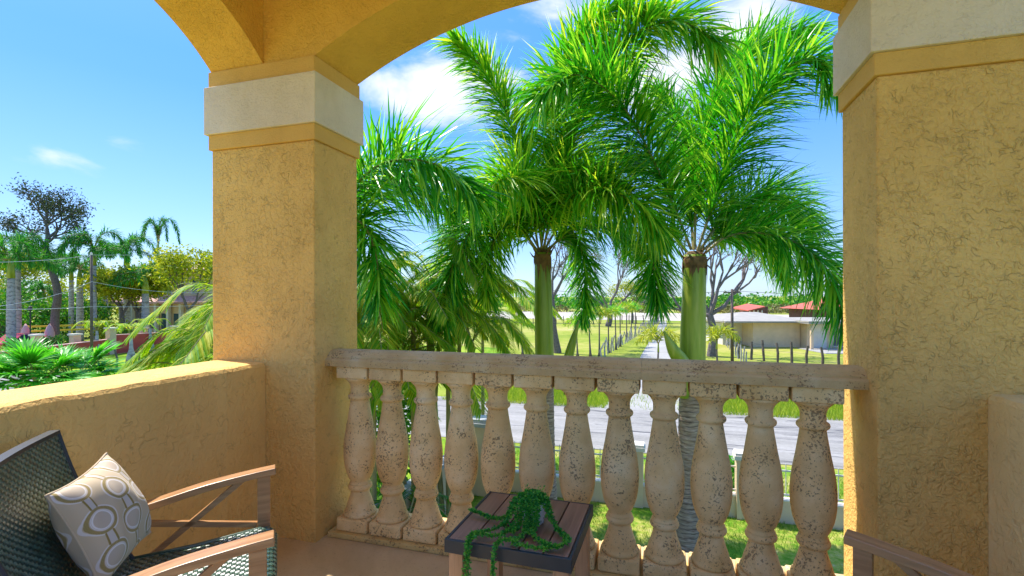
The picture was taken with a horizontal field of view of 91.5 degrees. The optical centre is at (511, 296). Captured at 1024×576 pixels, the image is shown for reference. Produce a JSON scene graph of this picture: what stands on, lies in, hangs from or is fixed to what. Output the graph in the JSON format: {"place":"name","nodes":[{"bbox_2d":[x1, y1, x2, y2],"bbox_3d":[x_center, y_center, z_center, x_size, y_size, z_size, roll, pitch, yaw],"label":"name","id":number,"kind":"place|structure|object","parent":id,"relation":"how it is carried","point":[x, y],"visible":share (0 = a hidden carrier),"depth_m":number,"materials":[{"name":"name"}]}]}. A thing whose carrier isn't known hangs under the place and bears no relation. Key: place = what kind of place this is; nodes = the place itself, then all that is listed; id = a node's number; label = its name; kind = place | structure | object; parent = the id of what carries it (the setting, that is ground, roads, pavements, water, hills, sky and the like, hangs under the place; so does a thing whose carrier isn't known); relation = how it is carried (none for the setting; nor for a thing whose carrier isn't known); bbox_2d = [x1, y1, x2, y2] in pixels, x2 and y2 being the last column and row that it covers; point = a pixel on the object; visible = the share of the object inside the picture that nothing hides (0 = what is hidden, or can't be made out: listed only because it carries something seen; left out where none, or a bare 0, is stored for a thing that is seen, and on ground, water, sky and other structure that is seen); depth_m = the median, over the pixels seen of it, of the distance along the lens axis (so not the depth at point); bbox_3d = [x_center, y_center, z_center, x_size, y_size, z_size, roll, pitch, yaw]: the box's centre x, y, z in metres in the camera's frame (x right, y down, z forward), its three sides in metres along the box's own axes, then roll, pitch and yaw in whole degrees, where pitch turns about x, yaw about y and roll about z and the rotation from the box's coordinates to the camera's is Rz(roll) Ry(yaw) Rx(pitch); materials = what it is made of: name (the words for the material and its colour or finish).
{"place":"outdoors","nodes":[
{"label":"outdoors","id":0,"kind":"place"},
{"bbox_2d":[0,305,201,309],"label":"overhead cable","id":1,"kind":"object","parent":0,"point":[79,307],"visible":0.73,"depth_m":27.73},
{"bbox_2d":[2,282,206,305],"bbox_3d":[-23.799,-0.182,28.760,5.239,1.495,16.738,0,0,17],"label":"overhead cable","id":2,"kind":"object","parent":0,"point":[100,283],"visible":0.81,"depth_m":30.86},
{"bbox_2d":[16,251,204,261],"bbox_3d":[-23.799,-2.502,28.760,5.243,2.208,16.739,0,0,17],"label":"overhead cable","id":3,"kind":"object","parent":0,"point":[88,255],"visible":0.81,"depth_m":29.70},
{"bbox_2d":[4,343,511,485],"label":"side lawn","id":4,"kind":"structure","parent":0,"point":[408,476],"depth_m":36.41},
{"bbox_2d":[0,334,105,390],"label":"fan palm","id":5,"kind":"object","parent":4,"relation":"on","point":[13,361],"visible":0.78,"depth_m":10.22,"materials":[{"name":"green plant"}]},
{"bbox_2d":[4,339,125,389],"bbox_3d":[-10.027,2.684,11.379,2.457,3.452,2.551,0,0,17],"label":"fan palm","id":6,"kind":"object","parent":4,"relation":"on","point":[89,362],"visible":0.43,"depth_m":11.60,"materials":[{"name":"green plant"}]},
{"bbox_2d":[90,252,92,350],"bbox_3d":[-26.185,0.857,31.058,0.168,7.202,0.167,0,0,17],"label":"utility pole","id":7,"kind":"object","parent":4,"relation":"on","point":[91,298],"visible":0.85,"depth_m":31.00,"materials":[{"name":"brown wood"}]},
{"bbox_2d":[71,320,120,348],"bbox_3d":[-31.016,3.124,37.289,2.985,2.696,2.704,0,0,17],"label":"bottle palm","id":8,"kind":"object","parent":4,"relation":"on","point":[87,324],"visible":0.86,"depth_m":37.14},
{"bbox_2d":[0,325,201,355],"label":"red garden wall","id":9,"kind":"structure","parent":4,"relation":"on","point":[139,339],"depth_m":38.57,"materials":[{"name":"pink paint"}]},
{"bbox_2d":[89,347,144,371],"bbox_3d":[-24.227,3.852,31.459,0.240,1.212,5.416,0,0,4],"label":"wire fence","id":10,"kind":"object","parent":4,"relation":"on","point":[116,356],"visible":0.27,"depth_m":30.58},
{"bbox_2d":[103,323,157,361],"bbox_3d":[-25.205,3.112,33.014,2.996,2.686,2.745,0,0,17],"label":"bottle palm","id":11,"kind":"object","parent":4,"relation":"on","point":[130,350],"visible":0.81,"depth_m":32.86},
{"bbox_2d":[129,318,171,351],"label":"bottle palm","id":12,"kind":"object","parent":4,"relation":"on","point":[150,330],"visible":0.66,"depth_m":40.39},
{"bbox_2d":[128,240,212,315],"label":"broadleaf tree","id":13,"kind":"object","parent":4,"relation":"on","point":[170,266],"visible":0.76,"depth_m":42.92,"materials":[{"name":"green plant"}]},
{"bbox_2d":[115,282,365,374],"bbox_3d":[-4.147,2.077,7.954,3.926,4.646,3.984,0,0,-10],"label":"feather palm clump","id":14,"kind":"object","parent":4,"relation":"on","point":[190,336],"visible":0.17,"depth_m":7.21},
{"bbox_2d":[370,482,381,501],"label":"shrub","id":15,"kind":"object","parent":4,"relation":"on","point":[378,487],"visible":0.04,"depth_m":9.15,"materials":[{"name":"green plant"}]},
{"bbox_2d":[369,388,410,492],"bbox_3d":[-2.875,2.862,10.507,2.647,3.274,1.478,0,0,17],"label":"shrub","id":16,"kind":"object","parent":4,"relation":"on","point":[407,416],"visible":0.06,"depth_m":10.14,"materials":[{"name":"green plant"}]},
{"bbox_2d":[357,285,480,504],"bbox_3d":[-2.155,2.110,8.069,3.111,4.565,3.080,0,0,17],"label":"feather palm clump","id":17,"kind":"object","parent":4,"relation":"on","point":[409,387],"visible":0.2,"depth_m":7.56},
{"bbox_2d":[420,279,562,416],"bbox_3d":[-0.887,1.944,12.663,4.579,4.890,4.018,0,0,17],"label":"feather palm clump","id":18,"kind":"object","parent":4,"relation":"on","point":[528,305],"visible":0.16,"depth_m":12.35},
{"bbox_2d":[0,0,842,299],"label":"sky","id":19,"kind":"structure","parent":0,"point":[102,98],"materials":[{"name":"blue"}]},
{"bbox_2d":[0,376,843,468],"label":"road","id":20,"kind":"structure","parent":0,"point":[786,430],"depth_m":16.37,"materials":[{"name":"asphalt"}]},
{"bbox_2d":[0,296,843,470],"bbox_3d":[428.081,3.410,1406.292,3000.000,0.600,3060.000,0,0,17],"label":"ground","id":21,"kind":"structure","parent":0,"point":[629,349],"depth_m":43.43,"materials":[{"name":"green plant"}]},
{"bbox_2d":[1,337,21,350],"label":"shrub","id":22,"kind":"object","parent":21,"relation":"on","point":[9,343],"visible":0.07,"depth_m":36.97,"materials":[{"name":"green plant"}]},
{"bbox_2d":[0,274,29,304],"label":"shrub","id":23,"kind":"object","parent":21,"relation":"on","point":[6,286],"visible":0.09,"depth_m":61.46,"materials":[{"name":"green plant"}]},
{"bbox_2d":[0,276,43,337],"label":"shrub","id":24,"kind":"object","parent":21,"relation":"on","point":[1,307],"visible":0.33,"depth_m":54.92,"materials":[{"name":"green plant"}]},
{"bbox_2d":[20,324,29,332],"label":"closed parasol","id":25,"kind":"object","parent":21,"relation":"on","point":[25,328],"visible":0.38,"depth_m":42.85,"materials":[{"name":"fabric"}]},
{"bbox_2d":[0,333,55,349],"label":"parked car","id":26,"kind":"object","parent":21,"relation":"on","point":[19,336],"visible":0.16,"depth_m":40.75,"materials":[{"name":"red paint"}]},
{"bbox_2d":[0,227,57,332],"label":"royal palm","id":27,"kind":"object","parent":21,"relation":"on","point":[19,302],"visible":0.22,"depth_m":42.86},
{"bbox_2d":[0,244,60,332],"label":"broadleaf tree","id":28,"kind":"object","parent":21,"relation":"on","point":[28,273],"visible":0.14,"depth_m":60.38,"materials":[{"name":"green plant"}]},
{"bbox_2d":[0,228,66,348],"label":"royal palm","id":29,"kind":"object","parent":21,"relation":"on","point":[9,264],"visible":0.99,"depth_m":38.91,"materials":[{"name":"plant"}]},
{"bbox_2d":[0,285,75,333],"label":"shrub","id":30,"kind":"object","parent":21,"relation":"on","point":[26,314],"visible":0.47,"depth_m":52.18,"materials":[{"name":"green plant"}]},
{"bbox_2d":[21,278,65,333],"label":"royal palm","id":31,"kind":"object","parent":21,"relation":"on","point":[41,286],"visible":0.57,"depth_m":57.23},
{"bbox_2d":[29,335,68,345],"bbox_3d":[-36.697,3.792,40.065,6.722,1.564,1.580,0,0,17],"label":"shrub","id":32,"kind":"object","parent":21,"relation":"on","point":[59,338],"visible":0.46,"depth_m":39.84,"materials":[{"name":"green plant"}]},
{"bbox_2d":[44,324,54,339],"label":"closed parasol","id":33,"kind":"object","parent":21,"relation":"on","point":[49,330],"visible":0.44,"depth_m":42.82,"materials":[{"name":"fabric"}]},
{"bbox_2d":[0,172,103,344],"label":"broadleaf tree","id":34,"kind":"object","parent":21,"relation":"on","point":[69,209],"visible":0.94,"depth_m":43.92,"materials":[{"name":"grey plant"}]},
{"bbox_2d":[34,272,76,326],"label":"shrub","id":35,"kind":"object","parent":21,"relation":"on","point":[62,284],"visible":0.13,"depth_m":60.59,"materials":[{"name":"green plant"}]},
{"bbox_2d":[42,249,89,337],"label":"royal palm","id":36,"kind":"object","parent":21,"relation":"on","point":[71,303],"visible":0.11,"depth_m":51.83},
{"bbox_2d":[31,297,104,335],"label":"shrub","id":37,"kind":"object","parent":21,"relation":"on","point":[63,317],"visible":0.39,"depth_m":52.62,"materials":[{"name":"green plant"}]},
{"bbox_2d":[27,323,112,333],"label":"yellow barrier","id":38,"kind":"object","parent":21,"relation":"on","point":[72,329],"visible":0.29,"depth_m":45.64,"materials":[{"name":"paint"}]},
{"bbox_2d":[57,252,105,341],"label":"royal palm","id":39,"kind":"object","parent":21,"relation":"on","point":[74,267],"visible":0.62,"depth_m":49.79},
{"bbox_2d":[48,290,116,336],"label":"shrub","id":40,"kind":"object","parent":21,"relation":"on","point":[104,311],"visible":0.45,"depth_m":54.32,"materials":[{"name":"green plant"}]},
{"bbox_2d":[54,223,131,339],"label":"royal palm","id":41,"kind":"object","parent":21,"relation":"on","point":[107,247],"visible":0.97,"depth_m":43.83,"materials":[{"name":"plant"}]},
{"bbox_2d":[75,266,121,331],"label":"shrub","id":42,"kind":"object","parent":21,"relation":"on","point":[116,310],"visible":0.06,"depth_m":59.83,"materials":[{"name":"green plant"}]},
{"bbox_2d":[88,316,116,339],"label":"shrub","id":43,"kind":"object","parent":21,"relation":"on","point":[101,334],"visible":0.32,"depth_m":43.61,"materials":[{"name":"green plant"}]},
{"bbox_2d":[59,261,173,326],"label":"broadleaf tree","id":44,"kind":"object","parent":21,"relation":"on","point":[103,277],"visible":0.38,"depth_m":45.59,"materials":[{"name":"green plant"}]},
{"bbox_2d":[104,316,133,336],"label":"shrub","id":45,"kind":"object","parent":21,"relation":"on","point":[127,331],"visible":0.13,"depth_m":44.56,"materials":[{"name":"green plant"}]},
{"bbox_2d":[97,231,158,329],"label":"royal palm","id":46,"kind":"object","parent":21,"relation":"on","point":[134,239],"visible":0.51,"depth_m":49.98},
{"bbox_2d":[0,360,265,555],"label":"parapet wall","id":47,"kind":"structure","parent":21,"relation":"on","point":[155,433],"depth_m":2.36,"materials":[{"name":"paint"}]},
{"bbox_2d":[107,260,175,332],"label":"royal palm","id":48,"kind":"object","parent":21,"relation":"on","point":[145,311],"visible":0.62,"depth_m":45.35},
{"bbox_2d":[103,262,180,328],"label":"broadleaf tree","id":49,"kind":"object","parent":21,"relation":"on","point":[155,294],"visible":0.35,"depth_m":47.48,"materials":[{"name":"green plant"}]},
{"bbox_2d":[140,215,180,297],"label":"royal palm","id":50,"kind":"object","parent":21,"relation":"on","point":[158,227],"visible":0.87,"depth_m":55.75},
{"bbox_2d":[108,264,212,332],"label":"pink roofed house","id":51,"kind":"structure","parent":21,"relation":"on","point":[176,310],"depth_m":54.77,"materials":[{"name":"ceramic"}]},
{"bbox_2d":[161,313,165,328],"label":"window","id":52,"kind":"structure","parent":51,"relation":"in","point":[163,315],"depth_m":55.43,"materials":[{"name":"grey glass"}]},
{"bbox_2d":[174,314,178,325],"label":"window","id":53,"kind":"structure","parent":51,"relation":"in","point":[176,316],"depth_m":54.76,"materials":[{"name":"grey glass"}]},
{"bbox_2d":[191,277,198,293],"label":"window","id":54,"kind":"structure","parent":51,"relation":"in","point":[192,292],"depth_m":54.48,"materials":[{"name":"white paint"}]},
{"bbox_2d":[116,290,812,308],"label":"woodland","id":55,"kind":"object","parent":21,"relation":"on","point":[740,299],"visible":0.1,"depth_m":179.89,"materials":[{"name":"green plant"}]},
{"bbox_2d":[510,316,532,353],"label":"young palm","id":56,"kind":"object","parent":21,"relation":"on","point":[522,325],"visible":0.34,"depth_m":37.49,"materials":[{"name":"green plant"}]},
{"bbox_2d":[524,229,573,352],"bbox_3d":[3.026,-0.883,39.060,6.164,10.620,3.288,0,0,8],"label":"broadleaf tree","id":57,"kind":"object","parent":21,"relation":"on","point":[557,347],"visible":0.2,"depth_m":38.44,"materials":[{"name":"grey plant"}]},
{"bbox_2d":[562,315,591,355],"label":"young palm","id":58,"kind":"object","parent":21,"relation":"on","point":[577,352],"visible":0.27,"depth_m":36.33,"materials":[{"name":"green plant"}]},
{"bbox_2d":[501,316,662,325],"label":"wire fence","id":59,"kind":"object","parent":21,"relation":"on","point":[563,317],"visible":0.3,"depth_m":77.74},
{"bbox_2d":[379,301,790,313],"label":"scrub","id":60,"kind":"object","parent":21,"relation":"on","point":[776,309],"visible":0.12,"depth_m":131.50,"materials":[{"name":"green plant"}]},
{"bbox_2d":[580,308,602,355],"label":"young palm","id":61,"kind":"object","parent":21,"relation":"on","point":[590,353],"visible":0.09,"depth_m":36.32,"materials":[{"name":"green plant"}]},
{"bbox_2d":[592,306,613,355],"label":"young palm","id":62,"kind":"object","parent":21,"relation":"on","point":[604,312],"visible":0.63,"depth_m":36.26,"materials":[{"name":"green plant"}]},
{"bbox_2d":[597,305,622,352],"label":"young palm","id":63,"kind":"object","parent":21,"relation":"on","point":[613,313],"visible":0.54,"depth_m":38.27,"materials":[{"name":"green plant"}]},
{"bbox_2d":[552,239,680,326],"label":"broadleaf tree","id":64,"kind":"object","parent":21,"relation":"on","point":[615,293],"visible":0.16,"depth_m":72.64,"materials":[{"name":"brown plant"}]},
{"bbox_2d":[607,303,629,349],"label":"young palm","id":65,"kind":"object","parent":21,"relation":"on","point":[622,309],"visible":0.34,"depth_m":40.59,"materials":[{"name":"green plant"}]},
{"bbox_2d":[611,303,632,346],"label":"young palm","id":66,"kind":"object","parent":21,"relation":"on","point":[628,310],"visible":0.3,"depth_m":43.16,"materials":[{"name":"green plant"}]},
{"bbox_2d":[604,277,645,322],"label":"broadleaf tree","id":67,"kind":"object","parent":21,"relation":"on","point":[621,286],"visible":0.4,"depth_m":81.15,"materials":[{"name":"green plant"}]},
{"bbox_2d":[617,301,637,340],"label":"young palm","id":68,"kind":"object","parent":21,"relation":"on","point":[630,306],"visible":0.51,"depth_m":48.18,"materials":[{"name":"green plant"}]},
{"bbox_2d":[600,316,660,356],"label":"wire fence","id":69,"kind":"object","parent":21,"relation":"on","point":[605,343],"visible":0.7,"depth_m":45.05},
{"bbox_2d":[626,301,642,336],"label":"young palm","id":70,"kind":"object","parent":21,"relation":"on","point":[639,307],"visible":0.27,"depth_m":50.58,"materials":[{"name":"green plant"}]},
{"bbox_2d":[442,385,842,420],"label":"grass","id":71,"kind":"structure","parent":21,"relation":"on","point":[599,400],"depth_m":19.82,"materials":[{"name":"plant"}]},
{"bbox_2d":[634,220,762,356],"bbox_3d":[14.108,-0.734,37.002,10.133,10.220,5.934,0,0,17],"label":"broadleaf tree","id":72,"kind":"object","parent":21,"relation":"on","point":[710,313],"visible":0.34,"depth_m":36.05,"materials":[{"name":"grey plant"}]},
{"bbox_2d":[706,322,740,359],"bbox_3d":[12.446,2.866,30.338,2.961,2.961,3.025,0,0,17],"label":"young palm","id":73,"kind":"object","parent":21,"relation":"on","point":[720,330],"visible":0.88,"depth_m":30.08,"materials":[{"name":"green plant"}]},
{"bbox_2d":[723,289,740,360],"bbox_3d":[13.757,1.940,31.161,1.000,4.799,0.198,0,0,17],"label":"utility pole","id":74,"kind":"object","parent":21,"relation":"on","point":[732,326],"visible":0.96,"depth_m":31.11,"materials":[{"name":"brown wood"}]},
{"bbox_2d":[552,290,823,294],"bbox_3d":[13.960,-0.290,29.543,25.181,0.467,3.148,0,0,9],"label":"overhead cable","id":75,"kind":"object","parent":74,"relation":"attached to","point":[706,292],"visible":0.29,"depth_m":30.53,"materials":[{"name":"metal"}]},
{"bbox_2d":[725,332,746,360],"bbox_3d":[19.673,3.672,46.428,0.251,1.314,34.428,0,0,19],"label":"wire fence","id":76,"kind":"object","parent":21,"relation":"on","point":[741,348],"visible":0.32,"depth_m":34.48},
{"bbox_2d":[706,312,842,348],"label":"cream house","id":77,"kind":"structure","parent":21,"relation":"on","point":[756,328],"depth_m":42.37,"materials":[{"name":"white paint"}]},
{"bbox_2d":[814,324,826,347],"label":"door","id":78,"kind":"structure","parent":77,"relation":"in","point":[818,341],"depth_m":41.23,"materials":[{"name":"white paint"}]},
{"bbox_2d":[832,327,839,346],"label":"window","id":79,"kind":"structure","parent":77,"relation":"in","point":[834,345],"depth_m":41.16,"materials":[{"name":"glass"}]},
{"bbox_2d":[738,340,840,363],"bbox_3d":[18.103,3.600,31.402,0.285,1.467,8.432,0,0,-33],"label":"wire fence","id":80,"kind":"object","parent":21,"relation":"on","point":[791,354],"visible":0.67,"depth_m":31.84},
{"bbox_2d":[833,0,1023,575],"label":"stucco pillar","id":81,"kind":"structure","parent":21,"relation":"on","point":[929,94],"depth_m":1.98,"materials":[{"name":"paint"}]},
{"bbox_2d":[988,394,1023,575],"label":"parapet wall","id":82,"kind":"structure","parent":21,"relation":"on","point":[1006,480],"depth_m":1.83,"materials":[{"name":"paint"}]},
{"bbox_2d":[277,535,843,575],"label":"floor","id":83,"kind":"structure","parent":0,"point":[326,555],"depth_m":2.62,"materials":[{"name":"tile"}]},
{"bbox_2d":[0,430,276,575],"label":"wicker armchair","id":84,"kind":"object","parent":83,"relation":"on","point":[34,470],"visible":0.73,"depth_m":1.65,"materials":[{"name":"grey wicker"}]},
{"bbox_2d":[44,452,150,575],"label":"throw pillow","id":85,"kind":"object","parent":84,"relation":"on","point":[99,514],"visible":1,"depth_m":1.64,"materials":[{"name":"fabric"}]},
{"bbox_2d":[204,55,363,542],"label":"stucco pillar","id":86,"kind":"structure","parent":83,"relation":"on","point":[286,140],"depth_m":2.92,"materials":[{"name":"paint"}]},
{"bbox_2d":[154,0,263,71],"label":"arched wall","id":87,"kind":"structure","parent":86,"relation":"on","point":[221,35],"depth_m":2.83,"materials":[{"name":"yellow paint"}]},
{"bbox_2d":[263,0,847,84],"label":"arched wall","id":88,"kind":"structure","parent":86,"relation":"on","point":[357,42],"depth_m":2.86,"materials":[{"name":"yellow paint"}]},
{"bbox_2d":[444,491,592,575],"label":"side table","id":89,"kind":"object","parent":83,"relation":"on","point":[573,519],"visible":0.83,"depth_m":1.95,"materials":[{"name":"brown wood"}]},
{"bbox_2d":[461,484,571,575],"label":"potted plant","id":90,"kind":"object","parent":89,"relation":"on","point":[534,505],"visible":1,"depth_m":1.95,"materials":[{"name":"green plant"}]},
{"bbox_2d":[325,348,868,575],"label":"balustrade","id":91,"kind":"object","parent":83,"relation":"on","point":[814,393],"visible":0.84,"depth_m":2.47,"materials":[{"name":"stone"}]},
{"bbox_2d":[843,529,973,575],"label":"wicker armchair","id":92,"kind":"object","parent":83,"relation":"on","point":[866,548],"visible":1,"depth_m":1.49,"materials":[{"name":"brown wood"}]},
{"bbox_2d":[422,311,788,320],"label":"sand flat","id":93,"kind":"structure","parent":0,"point":[623,317],"depth_m":108.54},
{"bbox_2d":[596,321,678,412],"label":"driveway","id":94,"kind":"structure","parent":0,"point":[650,351],"depth_m":35.37,"materials":[{"name":"concrete"}]},
{"bbox_2d":[633,322,679,358],"bbox_3d":[8.346,2.864,28.266,2.950,2.997,2.910,0,0,17],"label":"young palm","id":95,"kind":"object","parent":94,"relation":"on","point":[651,335],"visible":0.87,"depth_m":28.05,"materials":[{"name":"green plant"}]},
{"bbox_2d":[471,448,843,574],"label":"lawn","id":96,"kind":"structure","parent":0,"point":[836,557],"depth_m":9.22,"materials":[{"name":"plant"}]},
{"bbox_2d":[373,482,450,517],"bbox_3d":[-1.858,3.708,7.738,2.548,1.404,2.122,0,0,-13],"label":"feather palm clump","id":97,"kind":"object","parent":96,"relation":"on","point":[411,508],"visible":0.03,"depth_m":7.95,"materials":[{"name":"green plant"}]},
{"bbox_2d":[375,415,486,513],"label":"side wall","id":98,"kind":"structure","parent":96,"relation":"on","point":[478,489],"depth_m":10.92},
{"bbox_2d":[356,89,514,334],"bbox_3d":[-2.213,0.795,7.108,4.224,7.251,3.618,0,0,-11],"label":"foxtail palm","id":99,"kind":"object","parent":96,"relation":"on","point":[425,172],"visible":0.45,"depth_m":6.42,"materials":[{"name":"green plant"}]},
{"bbox_2d":[357,236,516,512],"bbox_3d":[-1.918,1.702,8.679,4.107,5.384,3.806,0,0,17],"label":"feather palm clump","id":100,"kind":"object","parent":96,"relation":"on","point":[442,318],"visible":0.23,"depth_m":7.97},
{"bbox_2d":[379,259,534,514],"bbox_3d":[-1.061,1.762,9.581,3.312,5.252,3.156,0,0,-5],"label":"feather palm clump","id":101,"kind":"object","parent":96,"relation":"on","point":[519,337],"visible":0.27,"depth_m":9.04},
{"bbox_2d":[406,0,756,499],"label":"foxtail palm","id":102,"kind":"object","parent":96,"relation":"on","point":[558,188],"visible":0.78,"depth_m":8.18,"materials":[{"name":"green plant"}]},
{"bbox_2d":[501,0,842,552],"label":"foxtail palm","id":103,"kind":"object","parent":96,"relation":"on","point":[750,223],"visible":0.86,"depth_m":7.76,"materials":[{"name":"green plant"}]},
{"bbox_2d":[511,441,843,529],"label":"boundary wall","id":104,"kind":"structure","parent":96,"relation":"on","point":[735,508],"depth_m":9.93,"materials":[{"name":"white paint"}]},
{"bbox_2d":[729,455,734,485],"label":"shrub","id":105,"kind":"object","parent":96,"relation":"on","point":[732,462],"visible":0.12,"depth_m":11.36,"materials":[{"name":"green plant"}]},
{"bbox_2d":[516,321,840,323],"bbox_3d":[11.052,1.195,23.959,22.478,0.363,0.106,0,0,10],"label":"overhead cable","id":106,"kind":"object","parent":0,"point":[706,322],"visible":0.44,"depth_m":24.01,"materials":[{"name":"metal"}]},
{"bbox_2d":[734,304,767,313],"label":"house","id":107,"kind":"structure","parent":0,"point":[751,308],"depth_m":62.00,"materials":[{"name":"red paint"}]},
{"bbox_2d":[781,299,839,316],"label":"red roofed house","id":108,"kind":"structure","parent":0,"point":[797,312],"depth_m":64.22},
{"bbox_2d":[797,348,842,353],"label":"paving","id":109,"kind":"structure","parent":0,"point":[831,351],"depth_m":39.26,"materials":[{"name":"concrete"}]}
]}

